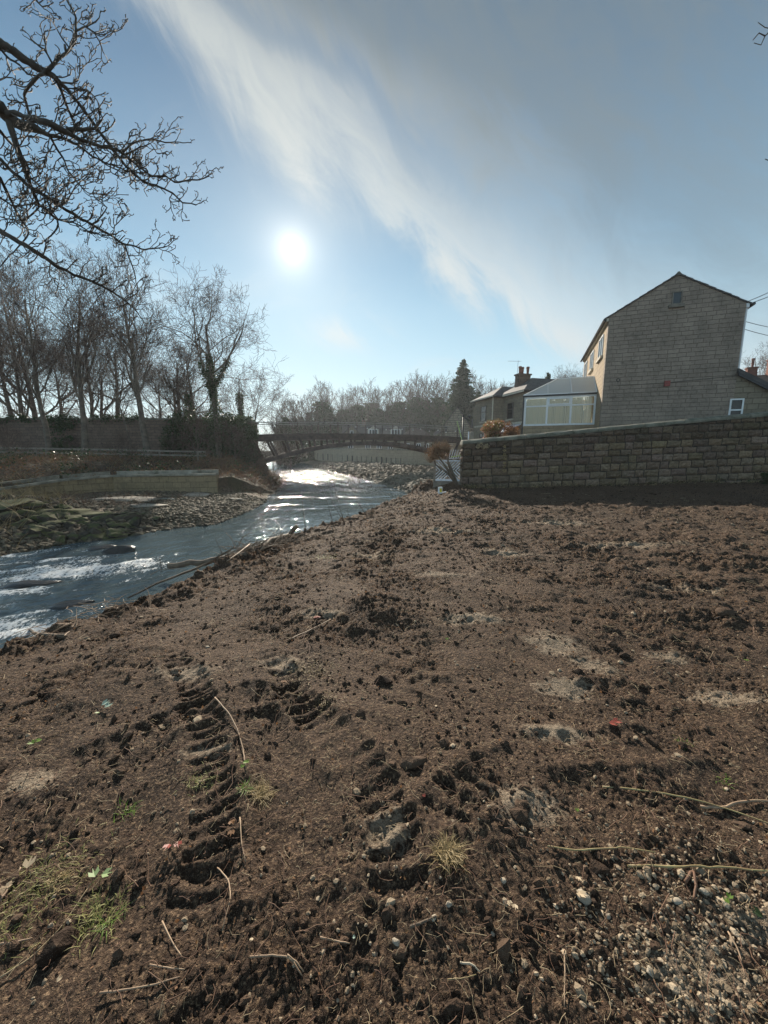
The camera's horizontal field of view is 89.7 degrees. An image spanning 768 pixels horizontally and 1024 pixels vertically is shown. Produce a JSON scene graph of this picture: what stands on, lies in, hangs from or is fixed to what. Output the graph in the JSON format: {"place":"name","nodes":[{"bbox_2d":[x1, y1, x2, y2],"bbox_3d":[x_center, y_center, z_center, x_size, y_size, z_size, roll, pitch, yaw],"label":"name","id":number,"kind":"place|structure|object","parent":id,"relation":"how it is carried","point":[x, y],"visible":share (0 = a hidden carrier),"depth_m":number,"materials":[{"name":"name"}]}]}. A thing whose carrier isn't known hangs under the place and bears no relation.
{"place":"outdoors","nodes":[
{"label":"outdoors","id":0,"kind":"place"},
{"bbox_2d":[0,462,406,648],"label":"river","id":1,"kind":"structure","parent":0,"point":[80,570],"depth_m":9.64,"materials":[{"name":"liquid"}]},
{"bbox_2d":[0,580,62,588],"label":"river rock","id":2,"kind":"object","parent":1,"relation":"in","point":[23,583],"visible":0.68,"depth_m":7.38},
{"bbox_2d":[47,600,94,609],"bbox_3d":[-5.234,1.586,6.465,0.676,0.171,0.366,-5,10,-28],"label":"river rock","id":3,"kind":"object","parent":1,"relation":"in","point":[63,605],"visible":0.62,"depth_m":6.40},
{"bbox_2d":[101,545,135,554],"bbox_3d":[-6.749,1.003,9.823,0.749,0.289,0.417,-5,10,-28],"label":"river rock","id":4,"kind":"object","parent":1,"relation":"in","point":[121,549],"visible":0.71,"depth_m":9.75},
{"bbox_2d":[0,451,767,1023],"bbox_3d":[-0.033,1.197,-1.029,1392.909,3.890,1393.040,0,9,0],"label":"ground","id":5,"kind":"structure","parent":0,"point":[700,773],"depth_m":2.02,"materials":[{"name":"soil"}]},
{"bbox_2d":[0,303,47,394],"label":"bare tree","id":6,"kind":"object","parent":5,"relation":"on","point":[16,350],"visible":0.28,"depth_m":30.25,"materials":[{"name":"brown plant"}]},
{"bbox_2d":[0,255,68,416],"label":"bare tree","id":7,"kind":"object","parent":5,"relation":"on","point":[20,405],"visible":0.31,"depth_m":31.44,"materials":[{"name":"brown plant"}]},
{"bbox_2d":[0,297,73,417],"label":"bare tree","id":8,"kind":"object","parent":5,"relation":"on","point":[8,406],"visible":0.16,"depth_m":35.94,"materials":[{"name":"brown plant"}]},
{"bbox_2d":[0,480,83,547],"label":"dead stems","id":9,"kind":"object","parent":5,"relation":"on","point":[44,496],"visible":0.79,"depth_m":12.77,"materials":[{"name":"brown plant"}]},
{"bbox_2d":[0,884,90,977],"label":"twig","id":10,"kind":"object","parent":5,"relation":"on","point":[6,973],"visible":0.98,"depth_m":1.28,"materials":[{"name":"bark"},{"name":"wood"}]},
{"bbox_2d":[0,240,93,456],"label":"bare tree","id":11,"kind":"object","parent":5,"relation":"on","point":[34,357],"visible":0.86,"depth_m":25.58,"materials":[{"name":"brown plant"}]},
{"bbox_2d":[0,306,106,417],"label":"bare tree","id":12,"kind":"object","parent":5,"relation":"on","point":[33,408],"visible":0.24,"depth_m":37.38,"materials":[{"name":"brown plant"}]},
{"bbox_2d":[37,854,85,900],"bbox_3d":[-1.231,1.407,1.494,0.191,0.054,0.188,0,9,0],"label":"grass tuft","id":13,"kind":"object","parent":5,"relation":"on","point":[63,873],"visible":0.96,"depth_m":1.49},
{"bbox_2d":[0,803,127,969],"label":"grass tuft","id":14,"kind":"object","parent":5,"relation":"on","point":[31,889],"visible":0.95,"depth_m":1.45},
{"bbox_2d":[7,274,124,417],"bbox_3d":[-26.741,-12.413,33.532,8.003,15.422,8.305,-6,11,-34],"label":"bare tree","id":15,"kind":"object","parent":5,"relation":"on","point":[91,403],"visible":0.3,"depth_m":34.09,"materials":[{"name":"brown plant"}]},
{"bbox_2d":[22,328,110,416],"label":"bare tree","id":16,"kind":"object","parent":5,"relation":"on","point":[62,397],"visible":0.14,"depth_m":44.45,"materials":[{"name":"brown plant"}]},
{"bbox_2d":[0,238,142,456],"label":"bare tree","id":17,"kind":"object","parent":5,"relation":"on","point":[83,418],"visible":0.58,"depth_m":27.02,"materials":[{"name":"brown plant"}]},
{"bbox_2d":[0,592,150,644],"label":"brash","id":18,"kind":"object","parent":5,"relation":"on","point":[98,615],"visible":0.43,"depth_m":4.49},
{"bbox_2d":[0,492,161,542],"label":"rubble","id":19,"kind":"object","parent":5,"relation":"on","point":[51,520],"visible":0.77,"depth_m":11.51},
{"bbox_2d":[10,333,165,417],"bbox_3d":[-28.899,-11.729,39.301,9.813,12.345,11.124,1,9,7],"label":"bare tree","id":20,"kind":"object","parent":5,"relation":"on","point":[105,409],"visible":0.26,"depth_m":39.74,"materials":[{"name":"brown plant"}]},
{"bbox_2d":[56,304,139,457],"bbox_3d":[-18.678,-8.250,25.385,4.870,9.718,5.065,-5,10,-28],"label":"bare tree","id":21,"kind":"object","parent":5,"relation":"on","point":[94,342],"visible":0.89,"depth_m":24.97,"materials":[{"name":"brown plant"}]},
{"bbox_2d":[24,306,174,416],"bbox_3d":[-25.161,-12.010,35.585,10.423,13.978,8.629,1,9,4],"label":"bare tree","id":22,"kind":"object","parent":5,"relation":"on","point":[120,391],"visible":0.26,"depth_m":35.80,"materials":[{"name":"brown plant"}]},
{"bbox_2d":[58,881,140,955],"bbox_3d":[-1.017,1.435,1.363,0.305,0.073,0.247,0,9,0],"label":"grass tuft","id":23,"kind":"object","parent":5,"relation":"on","point":[99,914],"visible":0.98,"depth_m":1.38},
{"bbox_2d":[0,447,205,459],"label":"rail fence","id":24,"kind":"object","parent":5,"relation":"on","point":[158,451],"visible":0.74,"depth_m":25.23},
{"bbox_2d":[0,470,218,496],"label":"flood wall","id":25,"kind":"structure","parent":5,"relation":"on","point":[195,481],"depth_m":19.70,"materials":[{"name":"stone"}]},
{"bbox_2d":[72,319,146,415],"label":"bare tree","id":26,"kind":"object","parent":5,"relation":"on","point":[111,369],"visible":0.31,"depth_m":31.67,"materials":[{"name":"brown plant"}]},
{"bbox_2d":[0,0,223,329],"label":"overhanging tree","id":27,"kind":"object","parent":5,"relation":"on","point":[11,119],"visible":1,"depth_m":3.75,"materials":[{"name":"brown plant"}]},
{"bbox_2d":[0,418,229,457],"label":"boundary wall","id":28,"kind":"structure","parent":5,"relation":"on","point":[101,435],"depth_m":30.57,"materials":[{"name":"stone"}]},
{"bbox_2d":[40,414,78,451],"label":"ivy","id":29,"kind":"object","parent":28,"relation":"attached to","point":[58,425],"visible":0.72,"depth_m":30.16,"materials":[{"name":"green plant"}]},
{"bbox_2d":[0,412,147,425],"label":"ivy","id":30,"kind":"object","parent":28,"relation":"attached to","point":[107,416],"visible":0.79,"depth_m":30.28,"materials":[{"name":"green plant"}]},
{"bbox_2d":[158,410,221,449],"bbox_3d":[-14.915,-6.250,29.926,5.229,3.414,1.720,0,9,0],"label":"ivy","id":31,"kind":"object","parent":28,"relation":"attached to","point":[174,418],"visible":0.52,"depth_m":29.77,"materials":[{"name":"green plant"}]},
{"bbox_2d":[55,235,176,458],"bbox_3d":[-17.451,-10.724,26.088,6.306,14.391,7.891,-5,10,-31],"label":"bare tree","id":32,"kind":"object","parent":5,"relation":"on","point":[136,389],"visible":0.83,"depth_m":25.90,"materials":[{"name":"brown plant"}]},
{"bbox_2d":[87,496,158,501],"bbox_3d":[-11.057,-0.561,16.622,2.792,0.176,1.436,0,9,0],"label":"flat stone","id":33,"kind":"object","parent":5,"relation":"on","point":[140,498],"visible":0.62,"depth_m":16.26,"materials":[{"name":"stone"}]},
{"bbox_2d":[0,490,267,555],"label":"shingle","id":34,"kind":"object","parent":5,"relation":"on","point":[247,504],"visible":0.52,"depth_m":14.12,"materials":[{"name":"gravel"}]},
{"bbox_2d":[0,499,33,510],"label":"mossy boulder","id":35,"kind":"object","parent":34,"relation":"on","point":[4,508],"visible":0.69,"depth_m":11.96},
{"bbox_2d":[13,498,47,509],"bbox_3d":[-11.947,-0.265,12.622,1.824,0.298,1.334,3,13,0],"label":"mossy boulder","id":36,"kind":"object","parent":34,"relation":"on","point":[36,505],"visible":0.53,"depth_m":12.41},
{"bbox_2d":[36,508,91,514],"bbox_3d":[-10.845,0.003,12.896,1.442,0.299,1.866,7,7,15],"label":"mossy boulder","id":37,"kind":"object","parent":34,"relation":"on","point":[79,510],"visible":0.41,"depth_m":12.74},
{"bbox_2d":[56,488,222,579],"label":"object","id":38,"kind":"object","parent":5,"relation":"on","point":[76,496],"visible":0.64,"depth_m":15.73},
{"bbox_2d":[99,976,179,993],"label":"twig","id":39,"kind":"object","parent":5,"relation":"on","point":[120,990],"visible":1,"depth_m":1.16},
{"bbox_2d":[0,445,281,489],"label":"ground ivy","id":40,"kind":"object","parent":5,"relation":"on","point":[68,453],"visible":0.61,"depth_m":23.00,"materials":[{"name":"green plant"}]},
{"bbox_2d":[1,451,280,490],"bbox_3d":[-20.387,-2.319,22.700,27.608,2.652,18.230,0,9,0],"label":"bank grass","id":41,"kind":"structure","parent":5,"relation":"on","point":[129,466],"depth_m":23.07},
{"bbox_2d":[0,449,288,490],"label":"undergrowth","id":42,"kind":"object","parent":5,"relation":"on","point":[130,460],"visible":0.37,"depth_m":23.04,"materials":[{"name":"brown plant"}]},
{"bbox_2d":[114,354,194,417],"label":"bare tree","id":43,"kind":"object","parent":5,"relation":"on","point":[159,404],"visible":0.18,"depth_m":43.87,"materials":[{"name":"brown plant"}]},
{"bbox_2d":[104,311,238,417],"bbox_3d":[-18.986,-10.830,34.337,10.877,12.071,9.595,0,9,-3],"label":"bare tree","id":44,"kind":"object","parent":5,"relation":"on","point":[168,382],"visible":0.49,"depth_m":33.26,"materials":[{"name":"brown plant"}]},
{"bbox_2d":[127,547,234,597],"bbox_3d":[-3.624,1.032,6.999,1.755,0.740,0.368,-4,10,-23],"label":"long stick","id":45,"kind":"object","parent":5,"relation":"on","point":[195,568],"visible":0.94,"depth_m":7.04,"materials":[{"name":"wood"}]},
{"bbox_2d":[169,368,196,417],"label":"bare tree","id":46,"kind":"object","parent":5,"relation":"on","point":[186,395],"visible":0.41,"depth_m":31.73,"materials":[{"name":"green plant"}]},
{"bbox_2d":[102,330,265,420],"bbox_3d":[-16.453,-10.229,33.232,8.941,11.248,10.136,3,9,21],"label":"bare tree","id":47,"kind":"object","parent":5,"relation":"on","point":[180,395],"visible":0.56,"depth_m":32.19,"materials":[{"name":"brown plant"}]},
{"bbox_2d":[139,347,232,417],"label":"bare tree","id":48,"kind":"object","parent":5,"relation":"on","point":[223,388],"visible":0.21,"depth_m":39.53,"materials":[{"name":"brown plant"}]},
{"bbox_2d":[110,256,285,458],"bbox_3d":[-12.448,-10.366,27.929,9.889,13.097,12.152,2,9,15],"label":"bare tree","id":49,"kind":"object","parent":5,"relation":"on","point":[210,376],"visible":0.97,"depth_m":27.41,"materials":[{"name":"brown plant"}]},
{"bbox_2d":[172,410,224,459],"bbox_3d":[-13.192,-5.254,26.830,3.435,3.733,3.199,7,11,38],"label":"bare bush","id":50,"kind":"object","parent":5,"relation":"on","point":[197,425],"visible":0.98,"depth_m":26.89,"materials":[{"name":"brown plant"}]},
{"bbox_2d":[167,552,247,568],"bbox_3d":[-3.337,0.907,7.512,2.117,0.581,0.445,4,10,24],"label":"log","id":51,"kind":"object","parent":5,"relation":"on","point":[186,563],"visible":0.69,"depth_m":7.71,"materials":[{"name":"wood"}]},
{"bbox_2d":[181,453,283,495],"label":"reeds","id":52,"kind":"object","parent":5,"relation":"on","point":[245,470],"visible":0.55,"depth_m":24.59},
{"bbox_2d":[221,362,247,418],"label":"bare tree","id":53,"kind":"object","parent":5,"relation":"on","point":[240,411],"visible":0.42,"depth_m":37.81,"materials":[{"name":"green plant"}]},
{"bbox_2d":[214,418,255,459],"bbox_3d":[-10.748,-5.077,27.921,3.054,3.318,2.844,-4,10,-24],"label":"bare bush","id":54,"kind":"object","parent":5,"relation":"on","point":[235,439],"visible":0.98,"depth_m":27.86,"materials":[{"name":"brown plant"}]},
{"bbox_2d":[218,358,296,466],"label":"bare tree","id":55,"kind":"object","parent":5,"relation":"on","point":[258,401],"visible":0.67,"depth_m":45.90,"materials":[{"name":"brown plant"}]},
{"bbox_2d":[241,770,278,812],"bbox_3d":[-0.583,1.321,1.827,0.179,0.092,0.218,-5,10,-27],"label":"grass tuft","id":56,"kind":"object","parent":5,"relation":"on","point":[261,793],"visible":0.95,"depth_m":1.83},
{"bbox_2d":[220,525,310,555],"bbox_3d":[-3.142,0.835,9.572,2.219,1.466,5.173,-6,10,-32],"label":"debris","id":57,"kind":"object","parent":5,"relation":"on","point":[259,546],"visible":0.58,"depth_m":7.93,"materials":[{"name":"brown plant"}]},
{"bbox_2d":[267,395,304,465],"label":"bare tree","id":58,"kind":"object","parent":5,"relation":"on","point":[285,419],"visible":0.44,"depth_m":71.86,"materials":[{"name":"brown plant"}]},
{"bbox_2d":[279,394,309,463],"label":"bare tree","id":59,"kind":"object","parent":5,"relation":"on","point":[299,432],"visible":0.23,"depth_m":82.03,"materials":[{"name":"brown plant"}]},
{"bbox_2d":[287,396,317,461],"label":"bare tree","id":60,"kind":"object","parent":5,"relation":"on","point":[304,458],"visible":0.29,"depth_m":89.74,"materials":[{"name":"brown plant"}]},
{"bbox_2d":[298,392,324,459],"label":"bare tree","id":61,"kind":"object","parent":5,"relation":"on","point":[311,453],"visible":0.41,"depth_m":93.36,"materials":[{"name":"brown plant"}]},
{"bbox_2d":[305,375,335,447],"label":"bare tree","id":62,"kind":"object","parent":5,"relation":"on","point":[325,411],"visible":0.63,"depth_m":99.81,"materials":[{"name":"brown plant"}]},
{"bbox_2d":[315,383,345,447],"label":"bare tree","id":63,"kind":"object","parent":5,"relation":"on","point":[336,420],"visible":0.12,"depth_m":108.67,"materials":[{"name":"brown plant"}]},
{"bbox_2d":[334,387,352,447],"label":"bare tree","id":64,"kind":"object","parent":5,"relation":"on","point":[343,418],"visible":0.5,"depth_m":111.96,"materials":[{"name":"brown plant"}]},
{"bbox_2d":[345,383,369,424],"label":"bare tree","id":65,"kind":"object","parent":5,"relation":"on","point":[357,415],"visible":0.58,"depth_m":111.83,"materials":[{"name":"brown plant"}]},
{"bbox_2d":[255,422,472,473],"bbox_3d":[-0.938,-5.570,36.841,24.169,5.523,2.900,-4,10,-22],"label":"footbridge","id":66,"kind":"object","parent":5,"relation":"on","point":[355,436],"visible":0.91,"depth_m":34.81,"materials":[{"name":"metal"}]},
{"bbox_2d":[220,411,260,463],"bbox_3d":[-11.677,-5.664,30.751,4.145,4.502,3.398,0,9,0],"label":"ivy mass","id":67,"kind":"object","parent":66,"relation":"attached to","point":[249,430],"visible":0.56,"depth_m":29.71,"materials":[{"name":"green plant"}]},
{"bbox_2d":[356,377,384,425],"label":"bare tree","id":68,"kind":"object","parent":5,"relation":"on","point":[367,405],"visible":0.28,"depth_m":122.51,"materials":[{"name":"brown plant"}]},
{"bbox_2d":[342,420,404,448],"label":"dormer cottages","id":69,"kind":"structure","parent":5,"relation":"on","point":[360,430],"depth_m":103.10,"materials":[{"name":"stone"}]},
{"bbox_2d":[363,385,389,425],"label":"bare tree","id":70,"kind":"object","parent":5,"relation":"on","point":[376,416],"visible":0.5,"depth_m":111.42,"materials":[{"name":"brown plant"}]},
{"bbox_2d":[306,448,450,466],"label":"retaining wall","id":71,"kind":"structure","parent":5,"relation":"on","point":[395,456],"depth_m":58.18,"materials":[{"name":"stone"}]},
{"bbox_2d":[0,515,767,1023],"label":"root litter","id":72,"kind":"object","parent":5,"relation":"on","point":[382,807],"visible":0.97,"depth_m":1.61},
{"bbox_2d":[0,489,767,1023],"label":"straw litter","id":73,"kind":"object","parent":5,"relation":"on","point":[698,967],"visible":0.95,"depth_m":1.81,"materials":[{"name":"plant"}]},
{"bbox_2d":[0,507,767,1023],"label":"pebbles","id":74,"kind":"object","parent":5,"relation":"on","point":[524,961],"visible":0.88,"depth_m":1.38,"materials":[{"name":"stone"}]},
{"bbox_2d":[0,515,767,1016],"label":"soil lumps","id":75,"kind":"object","parent":5,"relation":"on","point":[454,1007],"visible":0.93,"depth_m":1.52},
{"bbox_2d":[0,488,767,720],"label":"soil clods","id":76,"kind":"object","parent":5,"relation":"on","point":[611,643],"visible":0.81,"depth_m":4.25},
{"bbox_2d":[0,635,767,1023],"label":"soil clods","id":77,"kind":"object","parent":5,"relation":"on","point":[58,943],"visible":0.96,"depth_m":1.45,"materials":[{"name":"soil"}]},
{"bbox_2d":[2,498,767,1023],"bbox_3d":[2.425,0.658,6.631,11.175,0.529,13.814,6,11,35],"label":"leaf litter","id":78,"kind":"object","parent":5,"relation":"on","point":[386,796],"visible":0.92,"depth_m":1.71,"materials":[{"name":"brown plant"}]},
{"bbox_2d":[313,461,459,493],"bbox_3d":[0.002,-4.692,44.433,11.516,1.653,51.574,-3,9,-16],"label":"riprap","id":79,"kind":"object","parent":5,"relation":"on","point":[403,476],"visible":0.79,"depth_m":38.10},
{"bbox_2d":[6,482,767,667],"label":"soil crumbs","id":80,"kind":"object","parent":5,"relation":"on","point":[275,627],"visible":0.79,"depth_m":7.15,"materials":[{"name":"soil"}]},
{"bbox_2d":[374,387,401,425],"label":"bare tree","id":81,"kind":"object","parent":5,"relation":"on","point":[388,405],"visible":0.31,"depth_m":112.80,"materials":[{"name":"brown plant"}]},
{"bbox_2d":[384,378,412,430],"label":"bare tree","id":82,"kind":"object","parent":5,"relation":"on","point":[399,405],"visible":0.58,"depth_m":111.33,"materials":[{"name":"brown plant"}]},
{"bbox_2d":[392,943,407,958],"bbox_3d":[0.053,1.437,1.258,0.054,0.029,0.037,-5,10,-29],"label":"pebble","id":83,"kind":"object","parent":5,"relation":"on","point":[401,952],"visible":0.99,"depth_m":1.25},
{"bbox_2d":[400,368,433,433],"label":"bare tree","id":84,"kind":"object","parent":5,"relation":"on","point":[415,413],"visible":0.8,"depth_m":106.86,"materials":[{"name":"brown plant"}]},
{"bbox_2d":[396,428,442,448],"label":"brown roofed cottage","id":85,"kind":"structure","parent":5,"relation":"on","point":[418,432],"depth_m":95.74,"materials":[{"name":"stone"}]},
{"bbox_2d":[417,371,452,433],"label":"bare tree","id":86,"kind":"object","parent":5,"relation":"on","point":[434,419],"visible":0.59,"depth_m":105.68,"materials":[{"name":"brown plant"}]},
{"bbox_2d":[422,439,458,485],"bbox_3d":[2.163,-1.924,14.861,1.500,1.834,0.995,0,9,0],"label":"pruned shrub","id":87,"kind":"object","parent":5,"relation":"on","point":[435,453],"visible":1,"depth_m":14.80,"materials":[{"name":"brown plant"}]},
{"bbox_2d":[433,459,461,487],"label":"lattice gate","id":88,"kind":"structure","parent":5,"relation":"on","point":[439,482],"depth_m":15.76,"materials":[{"name":"grey metal"}]},
{"bbox_2d":[419,829,476,881],"bbox_3d":[0.252,1.337,1.517,0.220,0.092,0.201,4,10,25],"label":"grass tuft","id":89,"kind":"object","parent":5,"relation":"on","point":[447,851],"visible":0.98,"depth_m":1.52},
{"bbox_2d":[430,359,478,446],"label":"conifer","id":90,"kind":"object","parent":5,"relation":"on","point":[462,397],"visible":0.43,"depth_m":74.41,"materials":[{"name":"green plant"}]},
{"bbox_2d":[443,406,472,448],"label":"stone barn","id":91,"kind":"structure","parent":5,"relation":"on","point":[454,418],"depth_m":53.40,"materials":[{"name":"stone"}]},
{"bbox_2d":[480,418,507,441],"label":"garden shrub","id":92,"kind":"object","parent":5,"relation":"on","point":[494,428],"visible":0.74,"depth_m":21.82,"materials":[{"name":"orange plant"}]},
{"bbox_2d":[501,422,519,435],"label":"garden shrub","id":93,"kind":"object","parent":5,"relation":"on","point":[511,431],"visible":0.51,"depth_m":22.34,"materials":[{"name":"brown plant"}]},
{"bbox_2d":[470,366,576,438],"bbox_3d":[13.419,-9.383,36.115,8.280,8.380,7.550,-2,9,-14],"label":"stone villa","id":94,"kind":"object","parent":5,"relation":"on","point":[505,404],"visible":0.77,"depth_m":34.47,"materials":[{"name":"stone"}]},
{"bbox_2d":[547,845,655,852],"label":"twig","id":95,"kind":"object","parent":5,"relation":"on","point":[569,849],"visible":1,"depth_m":1.55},
{"bbox_2d":[462,477,759,488],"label":"wall weeds","id":96,"kind":"object","parent":5,"relation":"on","point":[597,483],"depth_m":15.28,"materials":[{"name":"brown plant"}]},
{"bbox_2d":[459,411,767,487],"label":"stone wall","id":97,"kind":"structure","parent":5,"relation":"on","point":[714,448],"depth_m":15.31,"materials":[{"name":"stone"}]},
{"bbox_2d":[519,772,767,1023],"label":"gravel","id":98,"kind":"structure","parent":5,"relation":"on","point":[673,987],"depth_m":1.29,"materials":[{"name":"gravel"}]},
{"bbox_2d":[521,271,767,438],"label":"gabled house","id":99,"kind":"structure","parent":5,"relation":"on","point":[669,349],"depth_m":18.26,"materials":[{"name":"stone"}]},
{"bbox_2d":[668,290,684,308],"bbox_3d":[13.456,-9.773,17.710,0.600,0.710,0.118,3,9,20],"label":"attic window","id":100,"kind":"structure","parent":99,"relation":"in","point":[676,302],"depth_m":17.73,"materials":[{"name":"glass"}]},
{"bbox_2d":[728,398,744,419],"bbox_3d":[16.015,-4.375,17.615,0.510,1.550,0.047,3,9,20],"label":"window","id":101,"kind":"structure","parent":99,"relation":"in","point":[736,406],"depth_m":17.55,"materials":[{"name":"white plastic"}]},
{"bbox_2d":[602,786,767,823],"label":"twig","id":102,"kind":"object","parent":5,"relation":"on","point":[683,797],"visible":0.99,"depth_m":1.81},
{"bbox_2d":[684,870,697,900],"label":"twig","id":103,"kind":"object","parent":5,"relation":"on","point":[690,873],"visible":1,"depth_m":1.43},
{"bbox_2d":[627,864,767,871],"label":"twig","id":104,"kind":"object","parent":5,"relation":"on","point":[674,866],"visible":1,"depth_m":1.48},
{"bbox_2d":[715,607,734,617],"bbox_3d":[3.347,0.990,3.790,0.162,0.108,0.179,7,11,36],"label":"pebble","id":105,"kind":"object","parent":5,"relation":"on","point":[722,612],"visible":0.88,"depth_m":3.74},
{"bbox_2d":[699,799,767,809],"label":"twig","id":106,"kind":"object","parent":5,"relation":"on","point":[706,807],"visible":1,"depth_m":1.79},
{"bbox_2d":[741,342,767,374],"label":"bare tree","id":107,"kind":"object","parent":5,"relation":"on","point":[763,364],"visible":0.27,"depth_m":49.15,"materials":[{"name":"brown plant"}]},
{"bbox_2d":[744,358,767,381],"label":"red brick house","id":108,"kind":"structure","parent":5,"relation":"on","point":[752,370],"depth_m":40.40,"materials":[{"name":"brown brick"}]},
{"bbox_2d":[0,0,767,450],"label":"sky","id":109,"kind":"structure","parent":0,"point":[402,187],"materials":[{"name":"blue"}]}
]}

